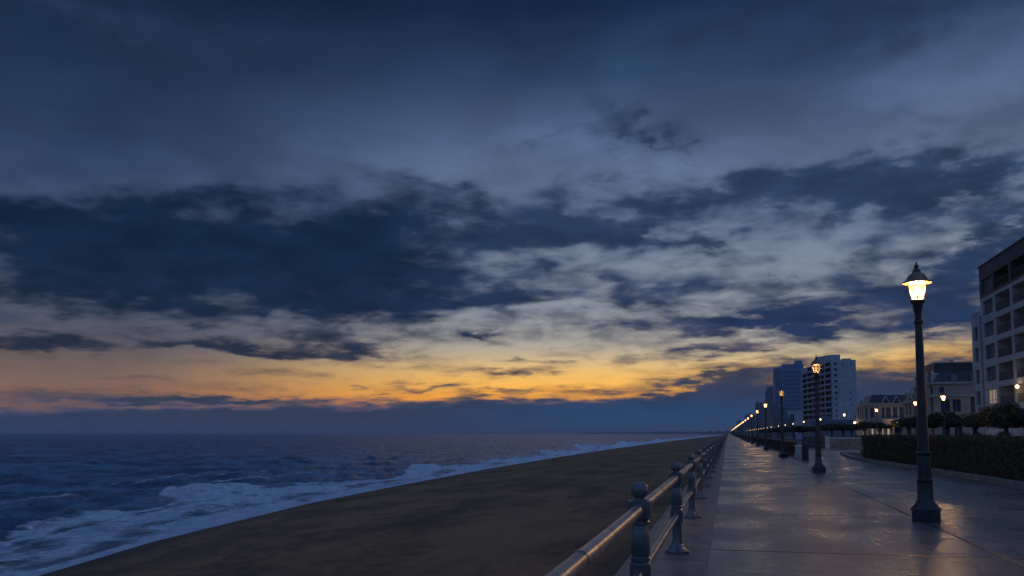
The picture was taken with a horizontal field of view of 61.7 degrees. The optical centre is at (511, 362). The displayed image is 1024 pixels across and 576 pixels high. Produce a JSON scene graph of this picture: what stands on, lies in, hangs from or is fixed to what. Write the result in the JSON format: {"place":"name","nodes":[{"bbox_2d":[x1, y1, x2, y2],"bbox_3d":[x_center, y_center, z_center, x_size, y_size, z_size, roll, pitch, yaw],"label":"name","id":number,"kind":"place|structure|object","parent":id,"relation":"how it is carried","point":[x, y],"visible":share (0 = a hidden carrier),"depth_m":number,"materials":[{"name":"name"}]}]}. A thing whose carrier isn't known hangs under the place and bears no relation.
{"place":"outdoors","nodes":[
{"label":"outdoors","id":0,"kind":"place"},
{"bbox_2d":[0,433,725,575],"bbox_3d":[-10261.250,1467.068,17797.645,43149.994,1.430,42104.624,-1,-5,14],"label":"sea","id":1,"kind":"structure","parent":0,"point":[69,499],"depth_m":83.62,"materials":[{"name":"liquid"}]},
{"bbox_2d":[40,435,723,575],"bbox_3d":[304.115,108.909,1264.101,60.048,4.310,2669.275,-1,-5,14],"label":"beach","id":2,"kind":"structure","parent":0,"point":[544,517],"depth_m":31.35,"materials":[{"name":"brown sand"}]},
{"bbox_2d":[614,434,727,575],"bbox_3d":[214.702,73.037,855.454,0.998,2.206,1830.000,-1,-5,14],"label":"sea wall kerb","id":3,"kind":"structure","parent":2,"relation":"on","point":[697,533],"depth_m":13.02,"materials":[{"name":"concrete"}]},
{"bbox_2d":[545,434,726,575],"bbox_3d":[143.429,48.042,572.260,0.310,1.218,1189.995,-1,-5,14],"label":"promenade railing","id":4,"kind":"object","parent":3,"relation":"on","point":[636,516],"visible":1,"depth_m":6.79,"materials":[{"name":"metal"}]},
{"bbox_2d":[0,0,1023,432],"label":"sky","id":5,"kind":"structure","parent":0,"point":[217,216],"materials":[{"name":"blue"}]},
{"bbox_2d":[577,431,734,433],"bbox_3d":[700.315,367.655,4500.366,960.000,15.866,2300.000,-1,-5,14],"label":"hills","id":6,"kind":"structure","parent":0,"point":[710,432],"depth_m":4256.51,"materials":[{"name":"grey"}]},
{"bbox_2d":[739,434,823,448],"bbox_3d":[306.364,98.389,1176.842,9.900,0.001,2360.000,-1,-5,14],"label":"pavement","id":7,"kind":"structure","parent":0,"point":[800,443],"depth_m":136.29,"materials":[{"name":"concrete"}]},
{"bbox_2d":[801,437,824,448],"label":"slat fence","id":8,"kind":"object","parent":7,"relation":"on","point":[804,440],"visible":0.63,"depth_m":88.95,"materials":[{"name":"metal"}]},
{"bbox_2d":[824,436,862,448],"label":"stone wall","id":9,"kind":"structure","parent":7,"relation":"on","point":[842,442],"depth_m":88.24,"materials":[{"name":"grey stone"}]},
{"bbox_2d":[742,434,823,443],"bbox_3d":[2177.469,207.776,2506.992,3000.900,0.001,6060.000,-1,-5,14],"label":"ground","id":10,"kind":"structure","parent":0,"point":[787,438],"depth_m":270.00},
{"bbox_2d":[737,420,744,433],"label":"apartment block","id":11,"kind":"structure","parent":10,"relation":"on","point":[739,426],"depth_m":1156.59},
{"bbox_2d":[745,414,755,434],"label":"apartment block","id":12,"kind":"structure","parent":10,"relation":"on","point":[753,422],"depth_m":913.34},
{"bbox_2d":[756,413,761,434],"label":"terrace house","id":13,"kind":"structure","parent":10,"relation":"on","point":[759,416],"depth_m":761.99,"materials":[{"name":"grey"}]},
{"bbox_2d":[755,401,764,426],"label":"apartment block","id":14,"kind":"structure","parent":10,"relation":"on","point":[760,407],"depth_m":787.58,"materials":[{"name":"grey concrete"}]},
{"bbox_2d":[762,411,767,435],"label":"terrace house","id":15,"kind":"structure","parent":10,"relation":"on","point":[763,421],"depth_m":580.98,"materials":[{"name":"grey"}]},
{"bbox_2d":[765,386,772,410],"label":"apartment tower","id":16,"kind":"structure","parent":10,"relation":"on","point":[769,395],"depth_m":690.48,"materials":[{"name":"grey concrete"}]},
{"bbox_2d":[767,404,785,435],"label":"building","id":17,"kind":"structure","parent":10,"relation":"on","point":[773,410],"depth_m":518.52,"materials":[{"name":"grey concrete"}]},
{"bbox_2d":[770,414,793,435],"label":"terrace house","id":18,"kind":"structure","parent":10,"relation":"on","point":[775,422],"depth_m":457.80,"materials":[{"name":"grey"}]},
{"bbox_2d":[776,427,788,431],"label":"broadleaf tree","id":19,"kind":"object","parent":10,"relation":"on","point":[779,429],"visible":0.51,"depth_m":262.80,"materials":[{"name":"green plant"}]},
{"bbox_2d":[789,425,808,439],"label":"broadleaf tree","id":20,"kind":"object","parent":10,"relation":"on","point":[792,429],"visible":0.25,"depth_m":213.18,"materials":[{"name":"green plant"}]},
{"bbox_2d":[793,426,809,433],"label":"broadleaf tree","id":21,"kind":"object","parent":10,"relation":"on","point":[801,429],"visible":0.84,"depth_m":188.87,"materials":[{"name":"green plant"}]},
{"bbox_2d":[804,425,825,436],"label":"broadleaf tree","id":22,"kind":"object","parent":10,"relation":"on","point":[811,428],"visible":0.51,"depth_m":177.06,"materials":[{"name":"green plant"}]},
{"bbox_2d":[820,423,842,436],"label":"broadleaf tree","id":23,"kind":"object","parent":10,"relation":"on","point":[831,427],"visible":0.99,"depth_m":149.94,"materials":[{"name":"green plant"}]},
{"bbox_2d":[837,423,850,436],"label":"broadleaf tree","id":24,"kind":"object","parent":10,"relation":"on","point":[842,429],"visible":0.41,"depth_m":150.76,"materials":[{"name":"green plant"}]},
{"bbox_2d":[843,424,860,436],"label":"broadleaf tree","id":25,"kind":"object","parent":10,"relation":"on","point":[847,427],"visible":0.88,"depth_m":149.10,"materials":[{"name":"green plant"}]},
{"bbox_2d":[851,421,876,434],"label":"broadleaf tree","id":26,"kind":"object","parent":10,"relation":"on","point":[865,425],"visible":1,"depth_m":129.94,"materials":[{"name":"green plant"}]},
{"bbox_2d":[875,406,877,433],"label":"street lamp","id":27,"kind":"object","parent":10,"relation":"on","point":[876,408],"visible":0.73,"depth_m":98.90,"materials":[{"name":"metal"}]},
{"bbox_2d":[868,422,890,434],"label":"broadleaf tree","id":28,"kind":"object","parent":10,"relation":"on","point":[881,425],"visible":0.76,"depth_m":130.18,"materials":[{"name":"green plant"}]},
{"bbox_2d":[887,416,913,434],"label":"broadleaf tree","id":29,"kind":"object","parent":10,"relation":"on","point":[898,423],"visible":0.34,"depth_m":105.87,"materials":[{"name":"green plant"}]},
{"bbox_2d":[913,398,916,434],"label":"street lamp","id":30,"kind":"object","parent":10,"relation":"on","point":[915,402],"visible":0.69,"depth_m":76.47,"materials":[{"name":"metal"}]},
{"bbox_2d":[902,416,940,427],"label":"broadleaf tree","id":31,"kind":"object","parent":10,"relation":"on","point":[911,423],"visible":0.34,"depth_m":89.91,"materials":[{"name":"green plant"}]},
{"bbox_2d":[940,392,945,435],"bbox_3d":[32.512,4.498,64.478,0.490,4.800,0.490,-1,-5,14],"label":"street lamp","id":32,"kind":"object","parent":10,"relation":"on","point":[943,395],"visible":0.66,"depth_m":64.51,"materials":[{"name":"metal"}]},
{"bbox_2d":[927,411,961,435],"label":"broadleaf tree","id":33,"kind":"object","parent":10,"relation":"on","point":[951,418],"visible":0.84,"depth_m":87.09,"materials":[{"name":"green plant"}]},
{"bbox_2d":[957,412,992,435],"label":"broadleaf tree","id":34,"kind":"object","parent":10,"relation":"on","point":[970,421],"visible":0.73,"depth_m":81.04,"materials":[{"name":"green plant"}]},
{"bbox_2d":[965,431,985,436],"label":"shrub","id":35,"kind":"object","parent":10,"relation":"on","point":[978,433],"visible":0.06,"depth_m":88.75,"materials":[{"name":"green plant"}]},
{"bbox_2d":[976,400,1023,439],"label":"broadleaf tree","id":36,"kind":"object","parent":10,"relation":"on","point":[1006,416],"visible":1,"depth_m":64.17,"materials":[{"name":"green plant"}]},
{"bbox_2d":[995,431,1013,436],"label":"shrub","id":37,"kind":"object","parent":10,"relation":"on","point":[1000,433],"visible":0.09,"depth_m":87.08,"materials":[{"name":"green plant"}]},
{"bbox_2d":[773,361,803,435],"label":"apartment tower","id":38,"kind":"structure","parent":0,"point":[787,377],"depth_m":591.63,"materials":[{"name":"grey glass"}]},
{"bbox_2d":[801,354,856,435],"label":"apartment tower","id":39,"kind":"structure","parent":0,"point":[837,386],"depth_m":410.08,"materials":[{"name":"concrete"}]},
{"bbox_2d":[803,416,855,436],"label":"building","id":40,"kind":"structure","parent":0,"point":[827,420],"depth_m":320.06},
{"bbox_2d":[846,453,863,457],"bbox_3d":[16.171,3.280,21.468,5.980,0.001,89.900,-1,-5,14],"label":"planting bed","id":41,"kind":"object","parent":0,"point":[857,455],"visible":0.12,"depth_m":61.02,"materials":[{"name":"soil"}]},
{"bbox_2d":[860,433,1023,480],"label":"hedge","id":42,"kind":"object","parent":41,"relation":"on","point":[997,456],"visible":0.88,"depth_m":32.93,"materials":[{"name":"green plant"}]},
{"bbox_2d":[706,434,1023,575],"bbox_3d":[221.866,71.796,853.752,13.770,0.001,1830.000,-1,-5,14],"label":"promenade","id":43,"kind":"structure","parent":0,"point":[777,515],"depth_m":15.42,"materials":[{"name":"concrete"}]},
{"bbox_2d":[750,412,753,443],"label":"street lamp","id":44,"kind":"object","parent":43,"relation":"on","point":[751,415],"visible":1,"depth_m":130.55,"materials":[{"name":"metal"}]},
{"bbox_2d":[755,408,759,445],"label":"street lamp","id":45,"kind":"object","parent":43,"relation":"on","point":[757,443],"visible":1,"depth_m":106.09,"materials":[{"name":"metal"}]},
{"bbox_2d":[763,400,768,449],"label":"street lamp","id":46,"kind":"object","parent":43,"relation":"on","point":[766,447],"visible":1,"depth_m":82.13,"materials":[{"name":"metal"}]},
{"bbox_2d":[738,434,796,455],"bbox_3d":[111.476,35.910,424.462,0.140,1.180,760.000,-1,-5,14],"label":"iron fence","id":47,"kind":"object","parent":43,"relation":"on","point":[775,443],"visible":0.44,"depth_m":79.71,"materials":[{"name":"paint"}]},
{"bbox_2d":[778,386,787,456],"bbox_3d":[18.038,3.900,57.202,0.530,4.800,0.530,0,-5,-9],"label":"street lamp","id":48,"kind":"object","parent":43,"relation":"on","point":[781,390],"visible":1,"depth_m":57.11,"materials":[{"name":"metal"}]},
{"bbox_2d":[796,434,802,444],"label":"notice board","id":49,"kind":"object","parent":43,"relation":"on","point":[799,436],"visible":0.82,"depth_m":83.38,"materials":[{"name":"metal"}]},
{"bbox_2d":[794,444,808,459],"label":"fence end wall","id":50,"kind":"structure","parent":43,"relation":"on","point":[801,452],"depth_m":50.69,"materials":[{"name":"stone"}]},
{"bbox_2d":[810,356,825,472],"bbox_3d":[12.486,2.079,35.055,0.530,4.800,0.530,0,-4,8],"label":"street lamp","id":51,"kind":"object","parent":43,"relation":"on","point":[818,466],"visible":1,"depth_m":34.95,"materials":[{"name":"metal"}]},
{"bbox_2d":[902,262,940,522],"bbox_3d":[7.563,0.500,15.848,0.530,4.800,0.530,-2,-5,25],"label":"street lamp","id":52,"kind":"object","parent":43,"relation":"on","point":[925,507],"visible":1,"depth_m":15.75,"materials":[{"name":"metal"}]},
{"bbox_2d":[840,452,1023,487],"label":"bed edging","id":53,"kind":"object","parent":43,"relation":"on","point":[1008,482],"visible":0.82,"depth_m":32.00,"materials":[{"name":"concrete"}]},
{"bbox_2d":[855,394,906,435],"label":"mansard house","id":54,"kind":"structure","parent":0,"point":[890,407],"depth_m":185.94,"materials":[{"name":"beige paint"}]},
{"bbox_2d":[870,407,873,417],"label":"window","id":55,"kind":"structure","parent":54,"relation":"in","point":[871,408],"depth_m":186.49,"materials":[{"name":"black glass"}]},
{"bbox_2d":[886,407,890,417],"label":"window","id":56,"kind":"structure","parent":54,"relation":"in","point":[888,415],"depth_m":185.69,"materials":[{"name":"black glass"}]},
{"bbox_2d":[893,407,897,417],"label":"window","id":57,"kind":"structure","parent":54,"relation":"in","point":[895,415],"depth_m":185.37,"materials":[{"name":"black glass"}]},
{"bbox_2d":[895,427,901,434],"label":"window","id":58,"kind":"structure","parent":54,"relation":"in","point":[898,430],"depth_m":184.92,"materials":[{"name":"black glass"}]},
{"bbox_2d":[899,407,903,417],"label":"window","id":59,"kind":"structure","parent":54,"relation":"in","point":[901,410],"depth_m":185.03,"materials":[{"name":"black glass"}]},
{"bbox_2d":[901,360,974,435],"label":"mansard house","id":60,"kind":"structure","parent":0,"point":[952,380],"depth_m":137.53,"materials":[{"name":"beige paint"}]},
{"bbox_2d":[938,385,944,393],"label":"oval window","id":61,"kind":"structure","parent":60,"relation":"in","point":[941,388],"depth_m":137.46,"materials":[{"name":"black glass"}]},
{"bbox_2d":[941,399,949,411],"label":"window","id":62,"kind":"structure","parent":60,"relation":"in","point":[946,403],"depth_m":137.35,"materials":[{"name":"black glass"}]},
{"bbox_2d":[942,426,949,435],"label":"window","id":63,"kind":"structure","parent":60,"relation":"in","point":[948,429],"depth_m":137.00,"materials":[{"name":"black glass"}]},
{"bbox_2d":[952,399,960,411],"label":"window","id":64,"kind":"structure","parent":60,"relation":"in","point":[956,402],"depth_m":136.95,"materials":[{"name":"black glass"}]},
{"bbox_2d":[954,424,962,435],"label":"window","id":65,"kind":"structure","parent":60,"relation":"in","point":[958,430],"depth_m":136.59,"materials":[{"name":"black glass"}]},
{"bbox_2d":[970,397,974,411],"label":"window","id":66,"kind":"structure","parent":60,"relation":"in","point":[972,399],"depth_m":136.42,"materials":[{"name":"black glass"}]},
{"bbox_2d":[971,237,1023,435],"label":"apartment building","id":67,"kind":"structure","parent":0,"point":[997,326],"depth_m":94.46,"materials":[{"name":"concrete"}]},
{"bbox_2d":[975,327,977,340],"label":"window","id":68,"kind":"structure","parent":67,"relation":"in","point":[976,329],"depth_m":102.65,"materials":[{"name":"glass"}]},
{"bbox_2d":[976,349,978,361],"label":"window","id":69,"kind":"structure","parent":67,"relation":"in","point":[977,351],"depth_m":102.42,"materials":[{"name":"glass"}]},
{"bbox_2d":[977,370,979,383],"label":"window","id":70,"kind":"structure","parent":67,"relation":"in","point":[978,374],"depth_m":102.19,"materials":[{"name":"glass"}]},
{"bbox_2d":[978,391,980,404],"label":"window","id":71,"kind":"structure","parent":67,"relation":"in","point":[979,396],"depth_m":101.97,"materials":[{"name":"glass"}]},
{"bbox_2d":[983,276,991,292],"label":"window","id":72,"kind":"structure","parent":67,"relation":"in","point":[987,282],"depth_m":98.35,"materials":[{"name":"glass"}]},
{"bbox_2d":[985,299,992,314],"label":"window","id":73,"kind":"structure","parent":67,"relation":"in","point":[988,304],"depth_m":98.16,"materials":[{"name":"glass"}]},
{"bbox_2d":[986,321,993,336],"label":"window","id":74,"kind":"structure","parent":67,"relation":"in","point":[989,326],"depth_m":97.76,"materials":[{"name":"glass"}]},
{"bbox_2d":[987,344,994,358],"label":"window","id":75,"kind":"structure","parent":67,"relation":"in","point":[990,348],"depth_m":97.54,"materials":[{"name":"glass"}]},
{"bbox_2d":[988,366,995,381],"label":"window","id":76,"kind":"structure","parent":67,"relation":"in","point":[991,370],"depth_m":97.35,"materials":[{"name":"glass"}]},
{"bbox_2d":[989,389,996,403],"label":"window","id":77,"kind":"structure","parent":67,"relation":"in","point":[993,392],"depth_m":97.32,"materials":[{"name":"beige glass"}]}
]}

